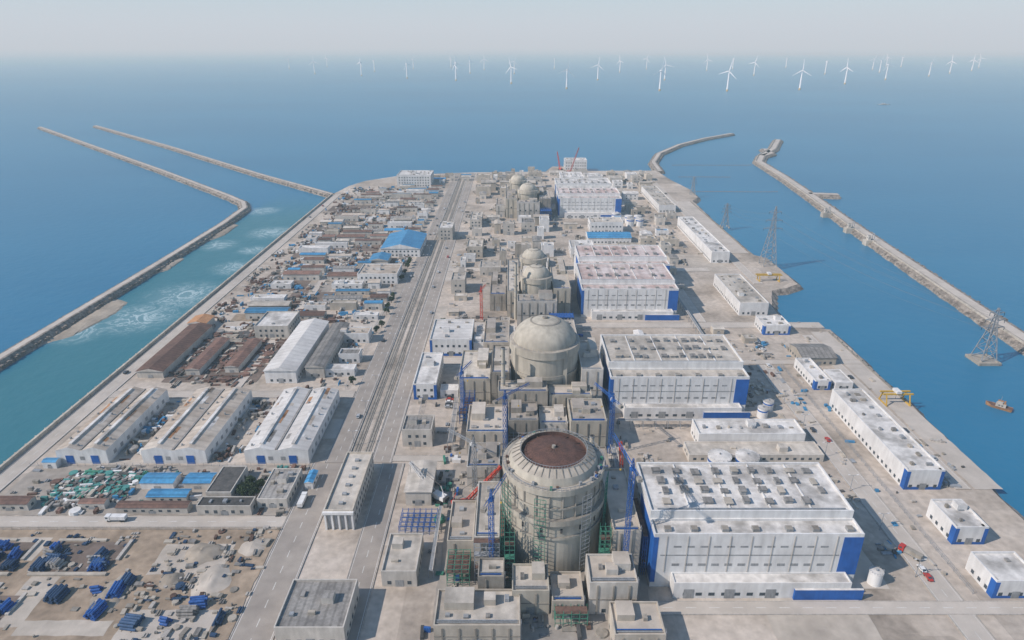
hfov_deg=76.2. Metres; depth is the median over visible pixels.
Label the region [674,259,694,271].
paved yard
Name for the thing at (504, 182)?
workshop
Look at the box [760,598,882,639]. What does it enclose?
paved yard
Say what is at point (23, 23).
sky
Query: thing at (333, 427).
paved yard
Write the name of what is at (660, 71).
wind turbine
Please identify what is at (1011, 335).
breakwater
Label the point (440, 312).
paved yard
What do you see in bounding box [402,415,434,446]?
office building
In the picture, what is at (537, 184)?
auxiliary building
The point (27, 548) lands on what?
building foundation
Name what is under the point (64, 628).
paved yard
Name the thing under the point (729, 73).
wind turbine
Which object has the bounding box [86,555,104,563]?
pipe stack
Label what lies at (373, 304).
storage shed
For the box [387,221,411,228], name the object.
workshop
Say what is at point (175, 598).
construction materials
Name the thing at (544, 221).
auxiliary building
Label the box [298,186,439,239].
construction materials
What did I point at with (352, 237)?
workshop
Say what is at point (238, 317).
stained yard
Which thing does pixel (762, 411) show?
storage tank
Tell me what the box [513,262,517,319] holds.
ventilation stack
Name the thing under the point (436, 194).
storage shed
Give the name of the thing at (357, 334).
office building
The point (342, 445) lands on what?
road
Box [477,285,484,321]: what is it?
tower crane
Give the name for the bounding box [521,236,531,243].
auxiliary building
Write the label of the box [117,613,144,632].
pipe stack
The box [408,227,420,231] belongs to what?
storage shed
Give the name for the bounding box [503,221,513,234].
workshop
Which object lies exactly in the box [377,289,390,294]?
storage shed
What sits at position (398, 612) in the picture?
ground
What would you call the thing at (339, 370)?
office building
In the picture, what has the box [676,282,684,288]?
pump house
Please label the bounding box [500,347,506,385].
ventilation stack
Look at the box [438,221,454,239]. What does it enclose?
office building
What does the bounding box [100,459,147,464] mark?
paved yard
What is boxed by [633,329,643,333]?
pump house
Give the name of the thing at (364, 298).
stained yard
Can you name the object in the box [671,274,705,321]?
road
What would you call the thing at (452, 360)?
road
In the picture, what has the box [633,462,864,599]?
turbine hall
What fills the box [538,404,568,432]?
auxiliary building
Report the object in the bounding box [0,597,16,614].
pipe stack
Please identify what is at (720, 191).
floating boom
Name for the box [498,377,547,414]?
auxiliary building
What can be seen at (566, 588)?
auxiliary building
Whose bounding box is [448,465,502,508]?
crawler crane
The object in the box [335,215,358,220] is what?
workshop
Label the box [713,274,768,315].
warehouse
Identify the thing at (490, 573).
auxiliary building
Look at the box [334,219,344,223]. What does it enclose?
storage shed
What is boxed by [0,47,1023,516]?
sea
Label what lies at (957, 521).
workshop
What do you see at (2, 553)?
pipe stack
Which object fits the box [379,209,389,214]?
storage shed
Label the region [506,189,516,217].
auxiliary building
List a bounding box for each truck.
[104,513,127,521]
[297,492,307,507]
[898,542,923,561]
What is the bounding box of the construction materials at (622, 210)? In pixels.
[552,174,702,265]
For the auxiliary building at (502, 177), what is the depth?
1025.12 m
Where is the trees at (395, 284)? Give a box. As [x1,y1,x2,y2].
[345,181,445,388]
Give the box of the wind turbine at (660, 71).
[654,59,666,90]
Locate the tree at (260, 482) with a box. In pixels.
[254,479,265,486]
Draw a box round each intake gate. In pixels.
[820,207,831,217]
[843,221,855,232]
[862,233,875,245]
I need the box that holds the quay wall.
[690,201,908,402]
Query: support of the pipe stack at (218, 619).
on the ground at (398, 612)
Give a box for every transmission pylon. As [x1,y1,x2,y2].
[689,177,696,194]
[720,203,730,227]
[758,206,782,266]
[965,308,1004,365]
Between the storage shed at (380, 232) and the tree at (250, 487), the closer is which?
the tree at (250, 487)
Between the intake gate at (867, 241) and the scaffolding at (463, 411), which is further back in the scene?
the intake gate at (867, 241)
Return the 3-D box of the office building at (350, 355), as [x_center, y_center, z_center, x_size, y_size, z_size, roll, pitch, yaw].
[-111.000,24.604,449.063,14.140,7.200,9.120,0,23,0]
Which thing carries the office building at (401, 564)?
on the ground at (398, 612)
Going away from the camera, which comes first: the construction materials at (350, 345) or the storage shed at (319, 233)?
the construction materials at (350, 345)
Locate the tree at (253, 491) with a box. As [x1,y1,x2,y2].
[248,487,259,495]
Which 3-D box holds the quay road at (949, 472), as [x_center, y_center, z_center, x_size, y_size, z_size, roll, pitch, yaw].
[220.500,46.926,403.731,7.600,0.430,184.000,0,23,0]
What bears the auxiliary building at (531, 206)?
on the ground at (398, 612)
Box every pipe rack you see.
[428,506,441,576]
[447,399,458,447]
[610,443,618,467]
[617,418,748,428]
[678,296,702,333]
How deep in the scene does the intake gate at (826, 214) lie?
838.01 m
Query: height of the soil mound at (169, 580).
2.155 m
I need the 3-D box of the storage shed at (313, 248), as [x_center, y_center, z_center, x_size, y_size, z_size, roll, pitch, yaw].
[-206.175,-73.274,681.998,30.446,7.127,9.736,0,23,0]
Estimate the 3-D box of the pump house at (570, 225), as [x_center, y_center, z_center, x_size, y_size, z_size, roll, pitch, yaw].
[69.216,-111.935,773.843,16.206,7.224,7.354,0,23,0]
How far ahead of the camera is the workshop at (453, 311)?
523.62 m
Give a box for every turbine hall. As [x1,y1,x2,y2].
[554,178,611,202]
[556,187,621,218]
[574,245,669,274]
[575,263,679,319]
[599,334,750,418]
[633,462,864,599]
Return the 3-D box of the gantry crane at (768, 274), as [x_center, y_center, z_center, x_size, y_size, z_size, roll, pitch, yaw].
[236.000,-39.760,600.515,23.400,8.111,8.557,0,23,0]
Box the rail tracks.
[350,173,468,453]
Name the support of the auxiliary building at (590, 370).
on the ground at (398, 612)
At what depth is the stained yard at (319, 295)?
566.12 m
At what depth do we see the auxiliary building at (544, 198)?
811.28 m
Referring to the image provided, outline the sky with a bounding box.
[0,0,1023,46]
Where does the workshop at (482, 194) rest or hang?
on the ground at (398, 612)
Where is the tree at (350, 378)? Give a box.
[348,376,355,384]
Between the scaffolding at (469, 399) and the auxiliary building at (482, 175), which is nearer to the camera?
the scaffolding at (469, 399)
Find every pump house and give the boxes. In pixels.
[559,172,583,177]
[563,222,577,228]
[613,215,632,222]
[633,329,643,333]
[639,230,651,234]
[655,228,668,235]
[660,235,679,246]
[667,254,678,264]
[669,265,676,274]
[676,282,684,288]
[683,441,823,461]
[710,325,724,333]
[740,334,757,343]
[754,315,790,334]
[794,358,831,389]
[823,369,853,388]
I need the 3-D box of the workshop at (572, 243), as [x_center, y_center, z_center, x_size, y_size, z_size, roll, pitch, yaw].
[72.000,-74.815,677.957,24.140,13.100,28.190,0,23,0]
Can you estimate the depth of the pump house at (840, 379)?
413.65 m
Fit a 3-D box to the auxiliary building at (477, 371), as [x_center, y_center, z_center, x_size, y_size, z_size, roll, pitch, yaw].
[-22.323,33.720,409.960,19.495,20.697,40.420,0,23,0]
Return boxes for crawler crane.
[409,461,448,504]
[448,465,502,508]
[619,441,623,467]
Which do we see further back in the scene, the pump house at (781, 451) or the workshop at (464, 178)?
the workshop at (464, 178)
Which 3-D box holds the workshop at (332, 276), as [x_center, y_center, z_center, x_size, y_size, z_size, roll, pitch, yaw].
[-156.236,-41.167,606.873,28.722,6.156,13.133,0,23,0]
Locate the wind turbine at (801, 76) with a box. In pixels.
[792,59,809,89]
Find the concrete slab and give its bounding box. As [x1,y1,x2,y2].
[111,609,218,639]
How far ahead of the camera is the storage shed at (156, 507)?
302.04 m
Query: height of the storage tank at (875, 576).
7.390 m
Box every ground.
[0,166,1023,639]
[0,528,278,639]
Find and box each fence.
[2,527,274,529]
[30,463,303,465]
[286,399,340,514]
[781,364,973,593]
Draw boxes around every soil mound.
[158,572,183,588]
[183,542,222,566]
[191,564,231,596]
[238,538,265,555]
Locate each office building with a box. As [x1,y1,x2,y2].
[273,579,359,639]
[322,452,373,529]
[325,364,356,376]
[338,348,362,362]
[340,327,371,342]
[381,533,423,586]
[397,170,433,186]
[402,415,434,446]
[413,352,443,399]
[429,319,474,355]
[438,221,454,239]
[440,384,458,397]
[451,272,466,293]
[467,239,483,257]
[470,211,482,226]
[473,334,483,349]
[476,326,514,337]
[564,158,586,169]
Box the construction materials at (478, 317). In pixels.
[448,316,582,432]
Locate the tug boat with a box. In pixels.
[985,396,1012,412]
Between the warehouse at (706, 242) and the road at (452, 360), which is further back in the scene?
the warehouse at (706, 242)
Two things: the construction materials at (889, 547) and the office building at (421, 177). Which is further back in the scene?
the office building at (421, 177)
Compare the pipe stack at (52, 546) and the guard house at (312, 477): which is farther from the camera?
the guard house at (312, 477)
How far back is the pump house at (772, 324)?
490.52 m
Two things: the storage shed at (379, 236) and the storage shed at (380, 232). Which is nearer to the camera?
the storage shed at (379, 236)
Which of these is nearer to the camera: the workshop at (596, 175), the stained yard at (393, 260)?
the stained yard at (393, 260)
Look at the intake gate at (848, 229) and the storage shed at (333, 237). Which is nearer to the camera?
the storage shed at (333, 237)
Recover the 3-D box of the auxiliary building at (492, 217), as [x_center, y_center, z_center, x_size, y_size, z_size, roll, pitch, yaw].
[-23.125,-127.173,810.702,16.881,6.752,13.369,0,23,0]
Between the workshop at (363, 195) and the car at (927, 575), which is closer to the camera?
the car at (927, 575)
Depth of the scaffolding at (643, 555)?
266.34 m
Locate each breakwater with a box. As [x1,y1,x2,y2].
[0,127,250,370]
[93,125,334,197]
[648,133,734,173]
[752,139,1023,355]
[759,148,776,157]
[811,192,840,198]
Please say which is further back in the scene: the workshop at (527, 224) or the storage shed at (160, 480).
the workshop at (527, 224)
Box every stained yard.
[162,338,286,381]
[230,314,250,320]
[261,281,310,290]
[262,272,307,282]
[288,290,321,298]
[294,292,335,306]
[301,314,336,320]
[308,227,333,232]
[327,250,351,254]
[328,206,343,210]
[334,211,359,216]
[335,291,373,301]
[343,205,375,211]
[350,243,382,250]
[357,258,396,265]
[360,214,389,218]
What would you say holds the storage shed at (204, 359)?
on the ground at (398, 612)
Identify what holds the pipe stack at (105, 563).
on the ground at (398, 612)
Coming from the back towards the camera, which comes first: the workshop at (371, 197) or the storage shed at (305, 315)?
the workshop at (371, 197)
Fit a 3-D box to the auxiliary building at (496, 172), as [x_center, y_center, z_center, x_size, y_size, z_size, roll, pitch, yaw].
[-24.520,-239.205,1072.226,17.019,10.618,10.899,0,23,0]
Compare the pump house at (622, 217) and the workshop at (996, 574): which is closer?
the workshop at (996, 574)
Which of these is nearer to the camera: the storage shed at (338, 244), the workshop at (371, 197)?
the storage shed at (338, 244)
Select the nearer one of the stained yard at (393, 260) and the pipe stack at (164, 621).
the pipe stack at (164, 621)
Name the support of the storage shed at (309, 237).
on the ground at (398, 612)
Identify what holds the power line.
attached to the transmission pylon at (771, 230)
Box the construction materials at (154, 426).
[119,399,186,459]
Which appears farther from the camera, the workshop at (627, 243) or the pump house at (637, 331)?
the workshop at (627, 243)
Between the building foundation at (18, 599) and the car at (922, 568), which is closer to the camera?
the building foundation at (18, 599)
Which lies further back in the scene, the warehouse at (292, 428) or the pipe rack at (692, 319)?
the pipe rack at (692, 319)
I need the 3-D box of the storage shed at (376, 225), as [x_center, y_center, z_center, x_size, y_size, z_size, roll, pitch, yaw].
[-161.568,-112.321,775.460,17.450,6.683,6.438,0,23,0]
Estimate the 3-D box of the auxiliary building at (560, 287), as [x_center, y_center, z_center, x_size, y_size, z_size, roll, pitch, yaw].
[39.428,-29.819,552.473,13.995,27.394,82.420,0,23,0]
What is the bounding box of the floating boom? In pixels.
[695,191,777,191]
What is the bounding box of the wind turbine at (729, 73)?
[720,61,733,90]
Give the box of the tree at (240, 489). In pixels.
[236,486,246,495]
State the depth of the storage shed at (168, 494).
309.50 m
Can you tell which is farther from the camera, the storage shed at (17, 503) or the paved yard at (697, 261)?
the paved yard at (697, 261)
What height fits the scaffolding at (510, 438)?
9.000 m
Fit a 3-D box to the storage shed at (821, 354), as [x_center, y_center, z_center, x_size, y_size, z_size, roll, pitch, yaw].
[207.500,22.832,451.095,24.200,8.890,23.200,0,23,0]
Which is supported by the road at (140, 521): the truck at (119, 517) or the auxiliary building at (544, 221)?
the truck at (119, 517)
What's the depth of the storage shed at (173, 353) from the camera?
450.16 m
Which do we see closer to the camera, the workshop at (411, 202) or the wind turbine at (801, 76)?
the workshop at (411, 202)
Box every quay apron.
[677,201,747,252]
[811,332,1002,489]
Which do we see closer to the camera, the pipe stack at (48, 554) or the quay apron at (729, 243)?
the pipe stack at (48, 554)
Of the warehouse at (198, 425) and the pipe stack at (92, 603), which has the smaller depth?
the pipe stack at (92, 603)
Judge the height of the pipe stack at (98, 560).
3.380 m
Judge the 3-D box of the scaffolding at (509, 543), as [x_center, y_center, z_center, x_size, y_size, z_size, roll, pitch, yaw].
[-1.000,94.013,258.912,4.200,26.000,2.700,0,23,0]
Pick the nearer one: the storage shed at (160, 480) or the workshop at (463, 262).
the storage shed at (160, 480)
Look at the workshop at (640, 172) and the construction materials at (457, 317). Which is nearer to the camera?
the construction materials at (457, 317)
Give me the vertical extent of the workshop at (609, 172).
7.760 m
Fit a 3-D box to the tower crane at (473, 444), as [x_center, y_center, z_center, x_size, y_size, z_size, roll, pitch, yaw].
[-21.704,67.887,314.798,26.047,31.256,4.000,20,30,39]
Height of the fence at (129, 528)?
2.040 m
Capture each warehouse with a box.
[55,386,169,463]
[141,386,252,463]
[244,386,339,463]
[254,311,300,337]
[263,318,328,382]
[641,186,675,212]
[677,217,729,262]
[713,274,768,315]
[829,389,945,489]
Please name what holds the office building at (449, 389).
on the ground at (398, 612)
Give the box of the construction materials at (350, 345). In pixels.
[305,331,373,388]
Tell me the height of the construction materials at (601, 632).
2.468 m
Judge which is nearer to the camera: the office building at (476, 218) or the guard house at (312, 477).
the guard house at (312, 477)
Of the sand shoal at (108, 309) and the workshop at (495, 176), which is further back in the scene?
the workshop at (495, 176)
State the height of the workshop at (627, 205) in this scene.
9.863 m
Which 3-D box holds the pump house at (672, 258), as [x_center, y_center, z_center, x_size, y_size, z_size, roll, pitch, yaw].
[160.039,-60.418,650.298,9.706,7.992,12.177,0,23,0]
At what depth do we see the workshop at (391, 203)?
877.48 m
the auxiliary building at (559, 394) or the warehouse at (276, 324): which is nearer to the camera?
the auxiliary building at (559, 394)
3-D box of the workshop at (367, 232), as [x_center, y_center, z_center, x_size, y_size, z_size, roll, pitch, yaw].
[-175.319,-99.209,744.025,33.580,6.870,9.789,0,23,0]
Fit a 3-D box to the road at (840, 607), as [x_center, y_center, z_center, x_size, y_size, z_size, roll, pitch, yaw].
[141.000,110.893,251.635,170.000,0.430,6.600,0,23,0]
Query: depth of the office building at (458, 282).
569.40 m
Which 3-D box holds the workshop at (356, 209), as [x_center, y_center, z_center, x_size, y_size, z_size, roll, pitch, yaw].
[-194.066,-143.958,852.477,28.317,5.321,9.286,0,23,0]
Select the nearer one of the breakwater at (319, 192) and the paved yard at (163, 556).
the paved yard at (163, 556)
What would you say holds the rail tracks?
on the ground at (398, 612)
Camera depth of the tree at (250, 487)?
312.66 m
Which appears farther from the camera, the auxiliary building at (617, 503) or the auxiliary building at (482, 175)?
the auxiliary building at (482, 175)
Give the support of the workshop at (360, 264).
on the ground at (398, 612)
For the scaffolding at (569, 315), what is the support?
on the ground at (398, 612)
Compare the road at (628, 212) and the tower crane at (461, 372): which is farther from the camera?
the road at (628, 212)
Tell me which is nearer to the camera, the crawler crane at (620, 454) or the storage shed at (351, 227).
the crawler crane at (620, 454)
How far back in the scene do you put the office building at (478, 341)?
457.48 m
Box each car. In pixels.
[917,564,926,572]
[923,572,933,581]
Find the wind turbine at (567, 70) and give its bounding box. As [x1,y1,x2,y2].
[560,60,574,88]
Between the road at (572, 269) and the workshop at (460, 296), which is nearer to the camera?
the workshop at (460, 296)
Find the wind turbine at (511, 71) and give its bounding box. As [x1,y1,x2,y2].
[505,60,517,83]
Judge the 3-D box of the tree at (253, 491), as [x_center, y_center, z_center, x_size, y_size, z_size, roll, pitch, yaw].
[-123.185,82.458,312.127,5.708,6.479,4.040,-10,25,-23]
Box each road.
[0,194,340,491]
[0,516,286,527]
[108,391,355,397]
[229,463,341,639]
[230,197,391,387]
[325,173,460,462]
[346,463,404,639]
[373,173,474,462]
[392,455,614,461]
[443,357,510,363]
[447,268,708,271]
[467,221,555,222]
[474,322,824,327]
[475,173,653,173]
[602,174,672,265]
[651,179,762,283]
[658,601,1023,614]
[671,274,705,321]
[743,360,862,363]
[756,364,963,600]
[802,335,970,488]
[947,614,995,639]
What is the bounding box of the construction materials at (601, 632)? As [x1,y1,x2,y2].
[420,444,614,639]
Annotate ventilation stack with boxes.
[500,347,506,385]
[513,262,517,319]
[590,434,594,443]
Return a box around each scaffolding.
[398,508,437,534]
[446,549,470,585]
[459,403,466,423]
[463,392,474,413]
[474,538,499,577]
[500,504,504,557]
[504,529,514,583]
[508,432,519,442]
[540,207,550,219]
[549,311,573,319]
[554,606,587,625]
[598,523,611,553]
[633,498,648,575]
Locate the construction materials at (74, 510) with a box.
[10,463,305,516]
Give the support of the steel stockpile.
on the ground at (398, 612)
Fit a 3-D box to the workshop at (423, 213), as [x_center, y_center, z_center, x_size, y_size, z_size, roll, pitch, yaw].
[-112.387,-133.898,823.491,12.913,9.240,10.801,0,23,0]
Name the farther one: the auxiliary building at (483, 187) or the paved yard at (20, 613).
the auxiliary building at (483, 187)
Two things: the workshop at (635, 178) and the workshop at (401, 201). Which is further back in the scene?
the workshop at (635, 178)
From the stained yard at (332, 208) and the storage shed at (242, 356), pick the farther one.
the stained yard at (332, 208)
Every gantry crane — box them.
[756,272,782,281]
[878,388,913,406]
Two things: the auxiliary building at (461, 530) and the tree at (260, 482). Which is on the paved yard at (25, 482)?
the tree at (260, 482)
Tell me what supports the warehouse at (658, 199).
on the ground at (398, 612)
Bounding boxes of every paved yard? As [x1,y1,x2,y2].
[0,466,309,514]
[0,537,51,560]
[0,576,60,627]
[11,620,112,635]
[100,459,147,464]
[146,544,235,574]
[213,321,257,329]
[311,283,331,291]
[322,419,343,438]
[349,304,385,330]
[362,284,398,300]
[366,276,421,296]
[424,261,457,280]
[430,445,649,639]
[432,306,447,323]
[451,212,470,221]
[480,287,506,308]
[484,242,493,250]
[576,328,589,334]
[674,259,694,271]
[677,254,729,271]
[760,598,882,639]
[851,549,889,588]
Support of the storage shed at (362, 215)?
on the ground at (398, 612)
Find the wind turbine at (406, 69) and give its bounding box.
[404,57,411,78]
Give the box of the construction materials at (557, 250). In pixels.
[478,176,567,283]
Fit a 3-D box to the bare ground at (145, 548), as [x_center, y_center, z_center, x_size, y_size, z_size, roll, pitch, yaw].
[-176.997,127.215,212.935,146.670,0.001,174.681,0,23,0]
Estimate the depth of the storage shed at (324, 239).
706.83 m
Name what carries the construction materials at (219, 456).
on the ground at (398, 612)
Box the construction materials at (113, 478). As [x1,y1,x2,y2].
[40,468,148,505]
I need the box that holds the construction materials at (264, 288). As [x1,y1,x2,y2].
[211,240,410,330]
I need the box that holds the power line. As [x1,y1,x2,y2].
[723,212,993,327]
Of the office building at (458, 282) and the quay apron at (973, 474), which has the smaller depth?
the quay apron at (973, 474)
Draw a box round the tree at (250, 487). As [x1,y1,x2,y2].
[246,482,257,491]
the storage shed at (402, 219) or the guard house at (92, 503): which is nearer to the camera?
the guard house at (92, 503)
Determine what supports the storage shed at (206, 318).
on the ground at (398, 612)
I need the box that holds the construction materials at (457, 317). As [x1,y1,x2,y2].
[418,190,483,433]
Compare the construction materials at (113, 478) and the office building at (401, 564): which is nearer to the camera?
the office building at (401, 564)
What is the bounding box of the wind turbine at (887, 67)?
[883,59,894,79]
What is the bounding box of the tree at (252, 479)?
[244,477,254,482]
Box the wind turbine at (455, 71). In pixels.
[452,60,456,80]
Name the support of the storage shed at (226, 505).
on the ground at (398, 612)
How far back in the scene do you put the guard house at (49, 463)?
334.07 m
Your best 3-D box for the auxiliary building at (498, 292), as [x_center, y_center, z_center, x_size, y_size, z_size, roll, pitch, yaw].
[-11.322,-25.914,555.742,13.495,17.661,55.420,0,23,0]
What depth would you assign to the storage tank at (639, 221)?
780.37 m
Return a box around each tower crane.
[447,428,486,493]
[454,360,471,407]
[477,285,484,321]
[480,473,505,557]
[492,382,529,458]
[594,382,623,456]
[613,433,642,552]
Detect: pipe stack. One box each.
[0,539,13,550]
[0,551,5,558]
[0,558,19,571]
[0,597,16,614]
[6,546,22,559]
[28,556,46,571]
[42,548,57,556]
[43,583,70,604]
[45,552,61,557]
[45,552,66,562]
[45,557,64,569]
[49,541,61,549]
[53,543,63,552]
[83,598,107,620]
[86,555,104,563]
[86,557,109,571]
[86,599,97,610]
[87,557,106,569]
[89,546,109,561]
[89,585,103,595]
[99,561,109,568]
[105,579,126,598]
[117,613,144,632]
[119,571,136,585]
[158,616,172,626]
[176,605,198,618]
[188,595,207,608]
[211,607,225,626]
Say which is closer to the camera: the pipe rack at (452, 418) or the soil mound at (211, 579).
the soil mound at (211, 579)
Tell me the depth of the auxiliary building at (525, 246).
678.57 m
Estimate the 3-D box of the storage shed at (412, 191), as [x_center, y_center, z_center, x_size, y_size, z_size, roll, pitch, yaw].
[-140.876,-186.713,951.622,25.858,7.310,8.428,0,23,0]
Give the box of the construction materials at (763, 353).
[701,328,801,412]
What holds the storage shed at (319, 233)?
on the ground at (398, 612)
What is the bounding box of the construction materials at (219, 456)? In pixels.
[212,396,278,462]
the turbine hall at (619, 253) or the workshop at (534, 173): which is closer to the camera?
the turbine hall at (619, 253)
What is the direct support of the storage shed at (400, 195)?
on the ground at (398, 612)
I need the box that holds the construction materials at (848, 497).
[612,420,860,508]
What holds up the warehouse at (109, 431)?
on the ground at (398, 612)
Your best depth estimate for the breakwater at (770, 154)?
1304.99 m
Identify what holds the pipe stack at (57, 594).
on the ground at (398, 612)
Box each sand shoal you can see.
[43,299,127,344]
[156,258,183,273]
[207,224,237,241]
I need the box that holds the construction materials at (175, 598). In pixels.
[113,525,280,639]
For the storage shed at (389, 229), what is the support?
on the ground at (398, 612)
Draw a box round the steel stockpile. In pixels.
[169,329,287,387]
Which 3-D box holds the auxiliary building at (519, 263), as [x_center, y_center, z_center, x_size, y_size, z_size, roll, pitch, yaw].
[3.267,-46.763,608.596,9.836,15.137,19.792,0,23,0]
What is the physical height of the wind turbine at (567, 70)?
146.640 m
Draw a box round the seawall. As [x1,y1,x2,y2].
[0,194,331,470]
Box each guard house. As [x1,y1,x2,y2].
[41,458,61,468]
[77,498,109,509]
[304,469,318,488]
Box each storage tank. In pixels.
[612,212,619,216]
[626,217,634,226]
[635,217,643,226]
[707,449,731,461]
[734,449,759,461]
[756,405,768,418]
[763,398,774,411]
[866,565,884,586]
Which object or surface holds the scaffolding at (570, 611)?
on the ground at (398, 612)
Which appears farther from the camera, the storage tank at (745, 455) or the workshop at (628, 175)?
the workshop at (628, 175)
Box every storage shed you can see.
[0,496,37,510]
[115,501,192,513]
[135,322,212,377]
[139,473,181,488]
[145,489,192,500]
[182,473,216,488]
[184,337,229,374]
[186,314,214,324]
[196,496,256,515]
[205,466,248,495]
[224,338,261,372]
[244,307,290,319]
[247,301,292,306]
[256,468,302,507]
[287,267,300,269]
[298,245,330,253]
[299,311,326,319]
[301,265,325,272]
[303,257,325,263]
[304,302,326,309]
[304,322,349,377]
[306,234,318,240]
[309,231,323,235]
[315,242,347,247]
[318,238,331,241]
[322,234,336,240]
[322,295,362,301]
[324,229,339,234]
[328,254,352,258]
[329,300,357,309]
[332,266,355,271]
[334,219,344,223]
[336,239,350,244]
[341,213,366,217]
[343,226,360,229]
[353,312,378,319]
[354,199,371,203]
[354,239,381,244]
[364,300,383,309]
[365,191,379,193]
[367,279,381,288]
[368,223,383,228]
[368,252,391,263]
[370,234,388,239]
[370,293,388,301]
[373,231,388,233]
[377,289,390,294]
[378,187,386,191]
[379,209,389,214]
[384,228,404,232]
[390,216,415,221]
[392,193,411,198]
[394,218,411,220]
[399,185,410,189]
[406,189,423,194]
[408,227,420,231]
[413,193,431,198]
[414,203,424,208]
[417,219,424,224]
[425,201,433,206]
[429,192,438,196]
[431,185,442,187]
[789,344,837,365]
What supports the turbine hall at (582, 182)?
on the ground at (398, 612)
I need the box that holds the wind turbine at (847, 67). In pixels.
[840,57,852,83]
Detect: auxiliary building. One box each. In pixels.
[433,587,521,639]
[447,500,476,560]
[458,348,491,403]
[466,402,506,453]
[467,442,500,486]
[474,481,500,574]
[476,184,490,195]
[477,173,489,182]
[478,558,504,588]
[481,180,495,190]
[483,318,508,351]
[486,215,499,220]
[490,271,505,310]
[491,345,509,404]
[492,171,501,177]
[492,237,499,245]
[496,198,504,216]
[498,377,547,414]
[499,175,505,182]
[499,246,506,264]
[500,185,505,196]
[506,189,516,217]
[507,259,519,317]
[508,241,514,248]
[508,400,538,444]
[512,561,549,614]
[517,198,539,218]
[517,290,557,326]
[518,259,520,279]
[520,266,548,288]
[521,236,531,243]
[521,242,530,253]
[528,180,546,198]
[532,235,540,248]
[538,187,550,218]
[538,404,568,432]
[539,216,548,231]
[548,257,570,312]
[548,382,592,413]
[550,571,584,617]
[565,320,576,332]
[567,398,607,445]
[577,337,603,398]
[584,551,638,614]
[596,446,611,467]
[600,468,641,574]
[608,600,666,639]
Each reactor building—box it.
[501,428,608,577]
[509,173,526,199]
[509,314,579,405]
[518,182,537,199]
[520,247,546,268]
[520,263,551,293]
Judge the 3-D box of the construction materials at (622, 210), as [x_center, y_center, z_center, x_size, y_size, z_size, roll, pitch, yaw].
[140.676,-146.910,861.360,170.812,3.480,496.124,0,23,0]
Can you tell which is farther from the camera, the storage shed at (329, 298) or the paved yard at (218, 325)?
the storage shed at (329, 298)
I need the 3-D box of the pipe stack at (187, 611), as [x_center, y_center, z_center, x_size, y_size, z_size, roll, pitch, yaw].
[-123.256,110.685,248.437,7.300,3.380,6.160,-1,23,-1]
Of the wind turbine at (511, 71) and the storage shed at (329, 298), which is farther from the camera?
the wind turbine at (511, 71)
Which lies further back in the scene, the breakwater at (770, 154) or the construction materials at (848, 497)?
the breakwater at (770, 154)
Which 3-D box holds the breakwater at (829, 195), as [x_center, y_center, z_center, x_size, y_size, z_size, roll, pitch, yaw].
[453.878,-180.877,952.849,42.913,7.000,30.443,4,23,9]
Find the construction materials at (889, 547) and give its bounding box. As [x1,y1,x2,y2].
[738,322,964,575]
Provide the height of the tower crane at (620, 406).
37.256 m
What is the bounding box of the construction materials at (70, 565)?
[0,531,139,637]
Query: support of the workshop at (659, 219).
on the ground at (398, 612)
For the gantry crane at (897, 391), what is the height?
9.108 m
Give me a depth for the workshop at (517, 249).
664.29 m
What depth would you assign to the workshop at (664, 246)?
676.31 m
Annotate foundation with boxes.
[0,538,42,575]
[0,591,27,618]
[27,538,133,575]
[90,579,133,611]
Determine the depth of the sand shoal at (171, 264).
654.39 m
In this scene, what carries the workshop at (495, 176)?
on the ground at (398, 612)
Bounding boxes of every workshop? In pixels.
[250,294,286,300]
[270,280,293,288]
[283,270,321,280]
[299,252,326,258]
[319,220,332,224]
[327,272,357,280]
[328,222,342,228]
[331,279,364,288]
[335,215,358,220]
[335,289,370,294]
[337,234,365,240]
[342,230,372,236]
[352,208,360,211]
[357,261,371,268]
[357,264,402,283]
[360,208,376,214]
[361,194,381,196]
[365,196,382,198]
[377,217,385,221]
[380,190,403,194]
[380,229,426,256]
[383,192,396,196]
[385,201,398,206]
[387,200,403,203]
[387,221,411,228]
[396,206,417,211]
[400,198,415,201]
[403,460,436,505]
[408,201,423,203]
[417,210,428,217]
[425,190,439,193]
[445,173,453,177]
[448,308,459,315]
[450,175,454,180]
[453,266,464,271]
[454,293,466,300]
[460,257,465,267]
[461,176,468,180]
[464,253,475,261]
[472,227,481,235]
[479,191,486,198]
[480,260,500,275]
[493,174,497,181]
[494,219,500,233]
[500,181,509,185]
[501,317,509,323]
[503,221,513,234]
[506,173,514,180]
[515,242,520,257]
[518,215,530,222]
[521,218,534,231]
[527,176,541,180]
[528,169,541,175]
[529,170,538,175]
[533,214,548,224]
[537,226,543,238]
[541,242,553,256]
[549,170,563,175]
[569,240,593,257]
[573,169,586,175]
[586,232,631,243]
[587,173,602,177]
[588,217,622,231]
[606,170,615,174]
[608,175,621,182]
[612,180,622,187]
[617,242,638,244]
[621,191,638,199]
[624,202,637,209]
[625,172,637,179]
[626,182,632,188]
[629,207,637,216]
[630,175,641,182]
[630,205,645,213]
[637,170,645,175]
[638,235,655,244]
[639,181,650,185]
[644,172,652,180]
[654,215,664,224]
[659,241,671,254]
[665,211,676,218]
[690,419,805,440]
[926,499,988,544]
[965,551,1023,597]
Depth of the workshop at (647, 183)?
991.97 m
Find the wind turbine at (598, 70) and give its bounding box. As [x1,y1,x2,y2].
[591,58,600,79]
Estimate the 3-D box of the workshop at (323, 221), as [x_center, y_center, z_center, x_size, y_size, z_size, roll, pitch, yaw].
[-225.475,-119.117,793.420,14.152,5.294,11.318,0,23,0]

